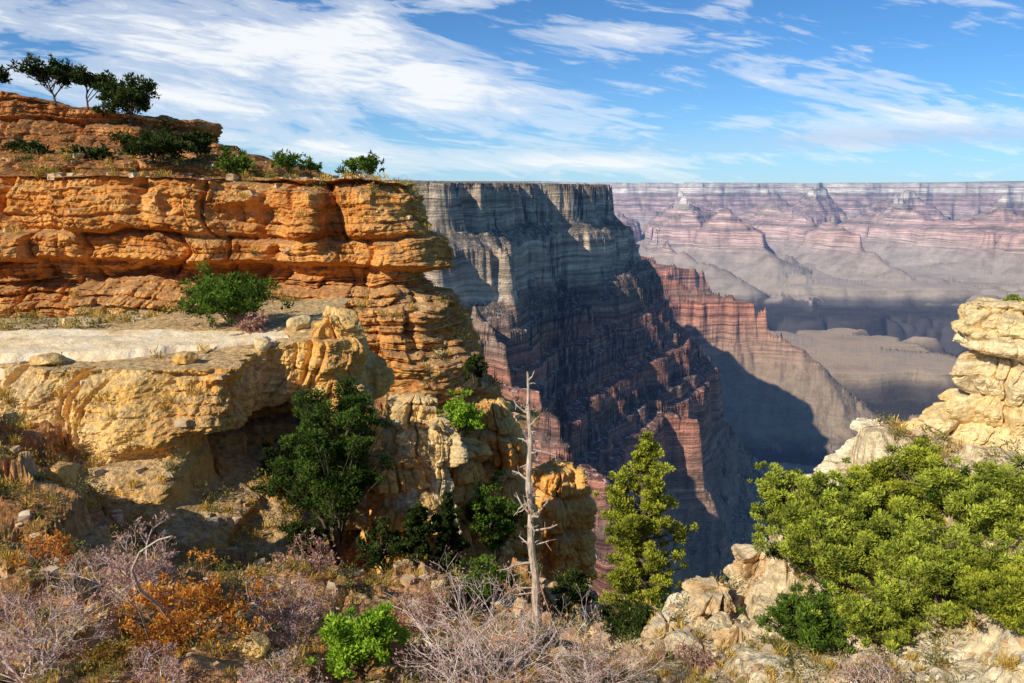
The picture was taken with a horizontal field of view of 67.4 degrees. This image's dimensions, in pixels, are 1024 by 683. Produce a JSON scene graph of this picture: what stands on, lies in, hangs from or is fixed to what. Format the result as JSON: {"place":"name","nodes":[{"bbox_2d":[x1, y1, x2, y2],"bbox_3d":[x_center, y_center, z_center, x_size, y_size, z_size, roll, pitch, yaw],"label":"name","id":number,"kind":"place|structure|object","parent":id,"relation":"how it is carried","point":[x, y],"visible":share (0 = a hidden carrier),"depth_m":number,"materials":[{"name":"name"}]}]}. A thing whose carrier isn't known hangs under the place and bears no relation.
{"place":"outdoors","nodes":[
{"label":"outdoors","id":0,"kind":"place"},
{"bbox_2d":[0,91,323,178],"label":"cliff","id":1,"kind":"structure","parent":0,"point":[47,123],"depth_m":89.19,"materials":[{"name":"stone"}]},
{"bbox_2d":[0,64,12,83],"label":"juniper tree","id":2,"kind":"object","parent":1,"relation":"on","point":[4,75],"visible":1,"depth_m":89.69,"materials":[{"name":"green plant"}]},
{"bbox_2d":[0,136,54,152],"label":"shrub","id":3,"kind":"object","parent":1,"relation":"on","point":[14,145],"visible":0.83,"depth_m":82.78,"materials":[{"name":"green plant"}]},
{"bbox_2d":[6,51,86,105],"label":"juniper tree","id":4,"kind":"object","parent":1,"relation":"on","point":[44,75],"visible":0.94,"depth_m":91.81,"materials":[{"name":"green plant"}]},
{"bbox_2d":[51,64,115,110],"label":"juniper tree","id":5,"kind":"object","parent":1,"relation":"on","point":[85,78],"visible":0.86,"depth_m":93.01,"materials":[{"name":"green plant"}]},
{"bbox_2d":[60,138,113,159],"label":"shrub","id":6,"kind":"object","parent":1,"relation":"on","point":[97,152],"visible":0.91,"depth_m":81.77,"materials":[{"name":"green plant"}]},
{"bbox_2d":[91,72,160,124],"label":"juniper tree","id":7,"kind":"object","parent":1,"relation":"on","point":[124,98],"visible":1,"depth_m":90.96,"materials":[{"name":"green plant"}]},
{"bbox_2d":[106,116,197,168],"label":"juniper tree","id":8,"kind":"object","parent":1,"relation":"on","point":[167,143],"visible":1,"depth_m":79.66,"materials":[{"name":"green plant"}]},
{"bbox_2d":[177,129,218,156],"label":"juniper tree","id":9,"kind":"object","parent":1,"relation":"on","point":[202,142],"visible":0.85,"depth_m":85.34,"materials":[{"name":"green plant"}]},
{"bbox_2d":[212,145,258,174],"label":"juniper tree","id":10,"kind":"object","parent":1,"relation":"on","point":[235,164],"visible":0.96,"depth_m":81.64,"materials":[{"name":"green plant"}]},
{"bbox_2d":[0,171,539,430],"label":"orange cliff","id":11,"kind":"structure","parent":0,"point":[156,244],"depth_m":75.65,"materials":[{"name":"stone"}]},
{"bbox_2d":[269,148,305,173],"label":"juniper tree","id":12,"kind":"object","parent":11,"relation":"on","point":[288,161],"visible":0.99,"depth_m":80.12,"materials":[{"name":"green plant"}]},
{"bbox_2d":[297,155,322,178],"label":"juniper tree","id":13,"kind":"object","parent":11,"relation":"on","point":[310,164],"visible":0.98,"depth_m":81.60,"materials":[{"name":"green plant"}]},
{"bbox_2d":[334,150,384,174],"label":"juniper tree","id":14,"kind":"object","parent":11,"relation":"on","point":[369,163],"visible":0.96,"depth_m":81.22,"materials":[{"name":"green plant"}]},
{"bbox_2d":[463,352,488,382],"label":"juniper tree","id":15,"kind":"object","parent":11,"relation":"on","point":[471,364],"visible":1,"depth_m":71.76,"materials":[{"name":"green plant"}]},
{"bbox_2d":[0,314,1023,682],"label":"ground","id":16,"kind":"structure","parent":0,"point":[80,522],"depth_m":15.61,"materials":[{"name":"beige stone"}]},
{"bbox_2d":[3,529,74,571],"bbox_3d":[-9.639,4.306,15.730,1.363,1.003,1.231,-3,12,-17],"label":"rust shrub","id":17,"kind":"object","parent":16,"relation":"on","point":[57,541],"visible":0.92,"depth_m":15.60,"materials":[{"name":"orange plant"}]},
{"bbox_2d":[45,461,80,485],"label":"boulder","id":18,"kind":"object","parent":16,"relation":"on","point":[60,472],"visible":0.84,"depth_m":20.87,"materials":[{"name":"stone"}]},
{"bbox_2d":[0,551,138,682],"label":"bare shrub","id":19,"kind":"object","parent":16,"relation":"on","point":[29,638],"visible":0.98,"depth_m":10.50,"materials":[{"name":"grey plant"}]},
{"bbox_2d":[78,640,133,674],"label":"rust shrub","id":20,"kind":"object","parent":16,"relation":"on","point":[116,651],"visible":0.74,"depth_m":11.28,"materials":[{"name":"brown plant"}]},
{"bbox_2d":[38,510,197,611],"bbox_3d":[-7.099,4.273,14.251,2.410,1.854,2.303,0,11,0],"label":"bare shrub","id":21,"kind":"object","parent":16,"relation":"on","point":[151,564],"visible":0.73,"depth_m":14.29,"materials":[{"name":"grey plant"}]},
{"bbox_2d":[128,600,152,653],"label":"dead branch","id":22,"kind":"object","parent":16,"relation":"on","point":[142,619],"visible":0.69,"depth_m":11.58,"materials":[{"name":"grey wood"}]},
{"bbox_2d":[131,535,178,630],"bbox_3d":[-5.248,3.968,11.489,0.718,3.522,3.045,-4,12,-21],"label":"dead branch","id":23,"kind":"object","parent":16,"relation":"on","point":[154,601],"visible":0.76,"depth_m":11.61,"materials":[{"name":"grey wood"}]},
{"bbox_2d":[116,639,203,682],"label":"bare shrub","id":24,"kind":"object","parent":16,"relation":"on","point":[176,671],"visible":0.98,"depth_m":10.17,"materials":[{"name":"grey plant"}]},
{"bbox_2d":[0,298,394,562],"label":"rock ledge","id":25,"kind":"object","parent":16,"relation":"on","point":[240,414],"visible":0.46,"depth_m":27.00,"materials":[{"name":"stone"}]},
{"bbox_2d":[29,352,65,365],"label":"boulder","id":26,"kind":"object","parent":25,"relation":"on","point":[36,360],"visible":0.96,"depth_m":27.42,"materials":[{"name":"stone"}]},
{"bbox_2d":[0,327,288,379],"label":"trail","id":27,"kind":"object","parent":25,"relation":"on","point":[90,345],"visible":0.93,"depth_m":30.41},
{"bbox_2d":[172,351,197,363],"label":"boulder","id":28,"kind":"object","parent":25,"relation":"on","point":[185,357],"visible":0.94,"depth_m":27.57,"materials":[{"name":"stone"}]},
{"bbox_2d":[161,261,294,327],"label":"juniper tree","id":29,"kind":"object","parent":25,"relation":"on","point":[225,296],"visible":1,"depth_m":32.61,"materials":[{"name":"green plant"}]},
{"bbox_2d":[232,308,269,334],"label":"bare shrub","id":30,"kind":"object","parent":25,"relation":"on","point":[249,322],"visible":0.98,"depth_m":32.23,"materials":[{"name":"pink plant"}]},
{"bbox_2d":[254,338,271,350],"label":"boulder","id":31,"kind":"object","parent":25,"relation":"on","point":[262,344],"visible":1,"depth_m":29.89,"materials":[{"name":"stone"}]},
{"bbox_2d":[286,315,310,331],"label":"boulder","id":32,"kind":"object","parent":25,"relation":"on","point":[296,323],"visible":0.84,"depth_m":32.17,"materials":[{"name":"stone"}]},
{"bbox_2d":[310,305,372,456],"bbox_3d":[-7.394,1.775,31.797,3.100,6.659,3.176,-5,12,-24],"label":"rock outcrop","id":33,"kind":"object","parent":25,"relation":"on","point":[340,322],"visible":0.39,"depth_m":30.83,"materials":[{"name":"stone"}]},
{"bbox_2d":[117,546,278,665],"bbox_3d":[-5.090,4.594,12.582,2.727,1.573,2.748,0,11,0],"label":"rust shrub","id":34,"kind":"object","parent":16,"relation":"on","point":[172,632],"visible":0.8,"depth_m":12.44,"materials":[{"name":"orange plant"}]},
{"bbox_2d":[230,631,270,657],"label":"boulder","id":35,"kind":"object","parent":16,"relation":"on","point":[252,641],"visible":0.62,"depth_m":11.61,"materials":[{"name":"stone"}]},
{"bbox_2d":[250,434,303,500],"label":"juniper tree","id":36,"kind":"object","parent":16,"relation":"on","point":[271,455],"visible":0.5,"depth_m":27.96,"materials":[{"name":"green plant"}]},
{"bbox_2d":[228,642,331,682],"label":"bare shrub","id":37,"kind":"object","parent":16,"relation":"on","point":[280,678],"visible":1,"depth_m":10.39,"materials":[{"name":"grey plant"}]},
{"bbox_2d":[224,565,339,652],"bbox_3d":[-4.032,4.912,13.764,2.055,1.709,2.238,-5,12,-22],"label":"bare shrub","id":38,"kind":"object","parent":16,"relation":"on","point":[292,621],"visible":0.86,"depth_m":13.71,"materials":[{"name":"grey plant"}]},
{"bbox_2d":[263,528,342,574],"bbox_3d":[-5.907,6.450,21.441,2.281,2.094,3.225,9,15,39],"label":"bare shrub","id":39,"kind":"object","parent":16,"relation":"on","point":[314,558],"visible":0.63,"depth_m":21.76,"materials":[{"name":"grey plant"}]},
{"bbox_2d":[277,512,330,560],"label":"juniper tree","id":40,"kind":"object","parent":16,"relation":"on","point":[291,529],"visible":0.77,"depth_m":25.52,"materials":[{"name":"green plant"}]},
{"bbox_2d":[267,375,396,568],"bbox_3d":[-6.172,4.755,26.320,4.690,7.109,4.078,4,12,19],"label":"pinyon pine","id":41,"kind":"object","parent":16,"relation":"on","point":[334,470],"visible":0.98,"depth_m":25.56,"materials":[{"name":"green plant"}]},
{"bbox_2d":[305,600,411,682],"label":"leafy shrub","id":42,"kind":"object","parent":16,"relation":"on","point":[361,641],"visible":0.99,"depth_m":11.25,"materials":[{"name":"green plant"}]},
{"bbox_2d":[352,515,410,573],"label":"juniper tree","id":43,"kind":"object","parent":16,"relation":"on","point":[388,539],"visible":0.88,"depth_m":25.78,"materials":[{"name":"green plant"}]},
{"bbox_2d":[360,448,441,575],"bbox_3d":[-3.997,6.897,28.331,3.555,6.034,3.511,-8,14,-33],"label":"rock outcrop","id":44,"kind":"object","parent":16,"relation":"on","point":[406,474],"visible":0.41,"depth_m":27.23,"materials":[{"name":"stone"}]},
{"bbox_2d":[381,393,438,533],"bbox_3d":[-3.600,4.568,28.304,2.611,5.500,2.737,0,11,0],"label":"rock pinnacle","id":45,"kind":"object","parent":44,"relation":"on","point":[410,415],"visible":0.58,"depth_m":27.48,"materials":[{"name":"stone"}]},
{"bbox_2d":[427,415,468,542],"bbox_3d":[-2.396,4.924,27.839,1.480,4.525,1.349,-5,12,-25],"label":"rock pinnacle","id":46,"kind":"object","parent":44,"relation":"on","point":[447,448],"visible":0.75,"depth_m":27.39,"materials":[{"name":"stone"}]},
{"bbox_2d":[393,501,439,562],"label":"conifer tree","id":47,"kind":"object","parent":16,"relation":"on","point":[417,531],"visible":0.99,"depth_m":25.51,"materials":[{"name":"green plant"}]},
{"bbox_2d":[384,571,454,636],"bbox_3d":[-2.148,6.144,17.718,1.898,1.125,2.234,0,11,0],"label":"bare shrub","id":48,"kind":"object","parent":16,"relation":"on","point":[424,598],"visible":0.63,"depth_m":17.50,"materials":[{"name":"grey plant"}]},
{"bbox_2d":[423,491,470,574],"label":"conifer tree","id":49,"kind":"object","parent":16,"relation":"on","point":[446,518],"visible":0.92,"depth_m":26.17,"materials":[{"name":"green plant"}]},
{"bbox_2d":[438,388,487,437],"bbox_3d":[-2.312,3.117,32.592,2.584,2.716,2.393,0,11,0],"label":"shrub","id":50,"kind":"object","parent":16,"relation":"on","point":[460,418],"visible":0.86,"depth_m":32.19,"materials":[{"name":"green plant"}]},
{"bbox_2d":[447,437,514,568],"bbox_3d":[-1.980,7.231,30.651,3.565,6.703,3.789,11,16,43],"label":"rock outcrop","id":51,"kind":"object","parent":16,"relation":"on","point":[467,476],"visible":0.27,"depth_m":29.40,"materials":[{"name":"stone"}]},
{"bbox_2d":[354,545,614,682],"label":"bare shrub","id":52,"kind":"object","parent":16,"relation":"on","point":[475,657],"visible":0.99,"depth_m":10.56,"materials":[{"name":"grey plant"}]},
{"bbox_2d":[454,554,521,608],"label":"juniper tree","id":53,"kind":"object","parent":16,"relation":"on","point":[487,591],"visible":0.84,"depth_m":22.64,"materials":[{"name":"green plant"}]},
{"bbox_2d":[457,398,527,482],"bbox_3d":[-0.656,6.931,40.242,4.290,8.198,5.028,5,12,25],"label":"rock outcrop","id":54,"kind":"object","parent":16,"relation":"on","point":[501,436],"visible":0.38,"depth_m":38.41,"materials":[{"name":"stone"}]},
{"bbox_2d":[460,468,527,564],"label":"juniper tree","id":55,"kind":"object","parent":16,"relation":"on","point":[494,514],"visible":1,"depth_m":28.57,"materials":[{"name":"green plant"}]},
{"bbox_2d":[0,138,1023,682],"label":"scrub","id":56,"kind":"object","parent":16,"relation":"on","point":[766,638],"visible":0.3,"depth_m":17.90,"materials":[{"name":"plant"}]},
{"bbox_2d":[0,147,1023,682],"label":"dry grass","id":57,"kind":"structure","parent":16,"relation":"on","point":[1006,661],"depth_m":18.06,"materials":[{"name":"beige plant"}]},
{"bbox_2d":[0,153,1023,682],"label":"loose stones","id":58,"kind":"object","parent":16,"relation":"on","point":[118,519],"visible":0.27,"depth_m":18.35,"materials":[{"name":"beige stone"}]},
{"bbox_2d":[487,470,551,582],"bbox_3d":[0.078,9.208,33.144,3.859,7.561,3.820,0,11,0],"label":"rock outcrop","id":59,"kind":"object","parent":16,"relation":"on","point":[512,483],"visible":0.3,"depth_m":31.90,"materials":[{"name":"stone"}]},
{"bbox_2d":[496,371,558,646],"bbox_3d":[0.399,3.703,16.008,1.068,6.327,1.210,5,12,23],"label":"dead tree","id":60,"kind":"object","parent":16,"relation":"on","point":[532,559],"visible":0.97,"depth_m":15.98,"materials":[{"name":"grey wood"}]},
{"bbox_2d":[524,458,597,584],"bbox_3d":[2.114,10.306,37.371,3.457,9.376,3.430,-10,15,-42],"label":"rock outcrop","id":61,"kind":"object","parent":16,"relation":"on","point":[570,508],"visible":0.59,"depth_m":36.18,"materials":[{"name":"stone"}]},
{"bbox_2d":[550,567,596,614],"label":"juniper tree","id":62,"kind":"object","parent":16,"relation":"on","point":[567,587],"visible":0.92,"depth_m":25.84,"materials":[{"name":"green plant"}]},
{"bbox_2d":[519,582,680,682],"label":"bare shrub","id":63,"kind":"object","parent":16,"relation":"on","point":[591,679],"visible":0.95,"depth_m":10.43,"materials":[{"name":"grey plant"}]},
{"bbox_2d":[587,600,660,642],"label":"juniper tree","id":64,"kind":"object","parent":16,"relation":"on","point":[642,614],"visible":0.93,"depth_m":17.46,"materials":[{"name":"green plant"}]},
{"bbox_2d":[592,430,698,617],"bbox_3d":[3.673,5.944,21.566,2.886,7.190,3.001,5,12,22],"label":"conifer tree","id":65,"kind":"object","parent":16,"relation":"on","point":[636,529],"visible":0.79,"depth_m":21.28,"materials":[{"name":"green plant"}]},
{"bbox_2d":[641,612,678,640],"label":"rock outcrop","id":66,"kind":"object","parent":16,"relation":"on","point":[659,620],"visible":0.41,"depth_m":14.97,"materials":[{"name":"white stone"}]},
{"bbox_2d":[662,639,728,674],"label":"bare shrub","id":67,"kind":"object","parent":16,"relation":"on","point":[689,659],"visible":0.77,"depth_m":12.93,"materials":[{"name":"grey plant"}]},
{"bbox_2d":[678,576,735,626],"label":"rock outcrop","id":68,"kind":"object","parent":16,"relation":"on","point":[711,595],"visible":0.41,"depth_m":15.56,"materials":[{"name":"white stone"}]},
{"bbox_2d":[711,621,753,651],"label":"rock outcrop","id":69,"kind":"object","parent":16,"relation":"on","point":[737,631],"visible":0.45,"depth_m":13.88,"materials":[{"name":"white stone"}]},
{"bbox_2d":[723,538,789,607],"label":"rock outcrop","id":70,"kind":"object","parent":16,"relation":"on","point":[750,561],"visible":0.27,"depth_m":16.55,"materials":[{"name":"white stone"}]},
{"bbox_2d":[769,527,784,541],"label":"rock outcrop","id":71,"kind":"object","parent":16,"relation":"on","point":[779,538],"visible":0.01,"depth_m":17.60,"materials":[{"name":"white stone"}]},
{"bbox_2d":[747,461,836,537],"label":"juniper tree","id":72,"kind":"object","parent":16,"relation":"on","point":[777,492],"visible":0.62,"depth_m":16.27,"materials":[{"name":"green plant"}]},
{"bbox_2d":[737,575,862,657],"bbox_3d":[4.854,4.548,12.748,1.931,1.311,1.652,7,13,30],"label":"juniper tree","id":73,"kind":"object","parent":16,"relation":"on","point":[811,629],"visible":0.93,"depth_m":12.43,"materials":[{"name":"green plant"}]},
{"bbox_2d":[752,468,910,600],"bbox_3d":[6.261,3.667,14.659,3.053,2.252,3.049,-9,14,-38],"label":"juniper tree","id":74,"kind":"object","parent":16,"relation":"on","point":[832,554],"visible":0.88,"depth_m":14.29,"materials":[{"name":"green plant"}]},
{"bbox_2d":[797,417,888,487],"bbox_3d":[8.642,3.608,19.375,2.801,3.500,2.763,-7,13,-32],"label":"rock outcrop","id":75,"kind":"object","parent":16,"relation":"on","point":[833,461],"visible":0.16,"depth_m":19.07,"materials":[{"name":"white stone"}]},
{"bbox_2d":[798,456,892,517],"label":"juniper tree","id":76,"kind":"object","parent":16,"relation":"on","point":[834,484],"visible":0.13,"depth_m":16.19,"materials":[{"name":"green plant"}]},
{"bbox_2d":[809,561,933,653],"bbox_3d":[5.678,4.221,12.071,1.737,1.228,1.719,8,14,33],"label":"juniper tree","id":77,"kind":"object","parent":16,"relation":"on","point":[886,608],"visible":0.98,"depth_m":11.81,"materials":[{"name":"green plant"}]},
{"bbox_2d":[829,644,926,682],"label":"bare shrub","id":78,"kind":"object","parent":16,"relation":"on","point":[869,672],"visible":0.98,"depth_m":10.15,"materials":[{"name":"grey plant"}]},
{"bbox_2d":[844,497,949,583],"bbox_3d":[6.908,3.515,13.604,1.966,1.686,2.103,0,11,0],"label":"juniper tree","id":79,"kind":"object","parent":16,"relation":"on","point":[899,515],"visible":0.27,"depth_m":13.48,"materials":[{"name":"green plant"}]},
{"bbox_2d":[843,434,964,526],"bbox_3d":[8.089,2.760,15.347,3.035,1.448,3.249,-2,12,-12],"label":"juniper tree","id":80,"kind":"object","parent":16,"relation":"on","point":[893,478],"visible":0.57,"depth_m":15.28,"materials":[{"name":"green plant"}]},
{"bbox_2d":[918,467,980,542],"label":"juniper tree","id":81,"kind":"object","parent":16,"relation":"on","point":[928,494],"visible":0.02,"depth_m":14.45,"materials":[{"name":"green plant"}]},
{"bbox_2d":[877,518,1023,628],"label":"juniper tree","id":82,"kind":"object","parent":16,"relation":"on","point":[920,554],"visible":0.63,"depth_m":11.76,"materials":[{"name":"green plant"}]},
{"bbox_2d":[900,388,1011,446],"bbox_3d":[10.506,3.111,18.822,3.108,4.183,2.989,8,14,34],"label":"rock outcrop","id":83,"kind":"object","parent":16,"relation":"on","point":[935,417],"visible":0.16,"depth_m":18.12,"materials":[{"name":"stone"}]},
{"bbox_2d":[910,453,1023,539],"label":"juniper tree","id":84,"kind":"object","parent":16,"relation":"on","point":[994,493],"visible":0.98,"depth_m":13.09,"materials":[{"name":"green plant"}]},
{"bbox_2d":[949,297,1023,454],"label":"rock tower","id":85,"kind":"structure","parent":16,"relation":"on","point":[987,373],"depth_m":17.48,"materials":[{"name":"stone"}]},
{"bbox_2d":[1002,293,1023,301],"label":"juniper tree","id":86,"kind":"object","parent":85,"relation":"on","point":[1011,297],"visible":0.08,"depth_m":17.84,"materials":[{"name":"green plant"}]},
{"bbox_2d":[949,553,1023,636],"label":"juniper tree","id":87,"kind":"object","parent":16,"relation":"on","point":[1003,600],"visible":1,"depth_m":10.53,"materials":[{"name":"green plant"}]},
{"bbox_2d":[0,0,1023,182],"label":"sky","id":88,"kind":"structure","parent":0,"point":[585,91],"materials":[{"name":"blue"}]},
{"bbox_2d":[383,180,1023,612],"bbox_3d":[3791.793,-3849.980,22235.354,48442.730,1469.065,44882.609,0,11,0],"label":"canyon terrain","id":89,"kind":"structure","parent":0,"point":[717,340],"depth_m":2779.58,"materials":[{"name":"brown stone"}]}
]}

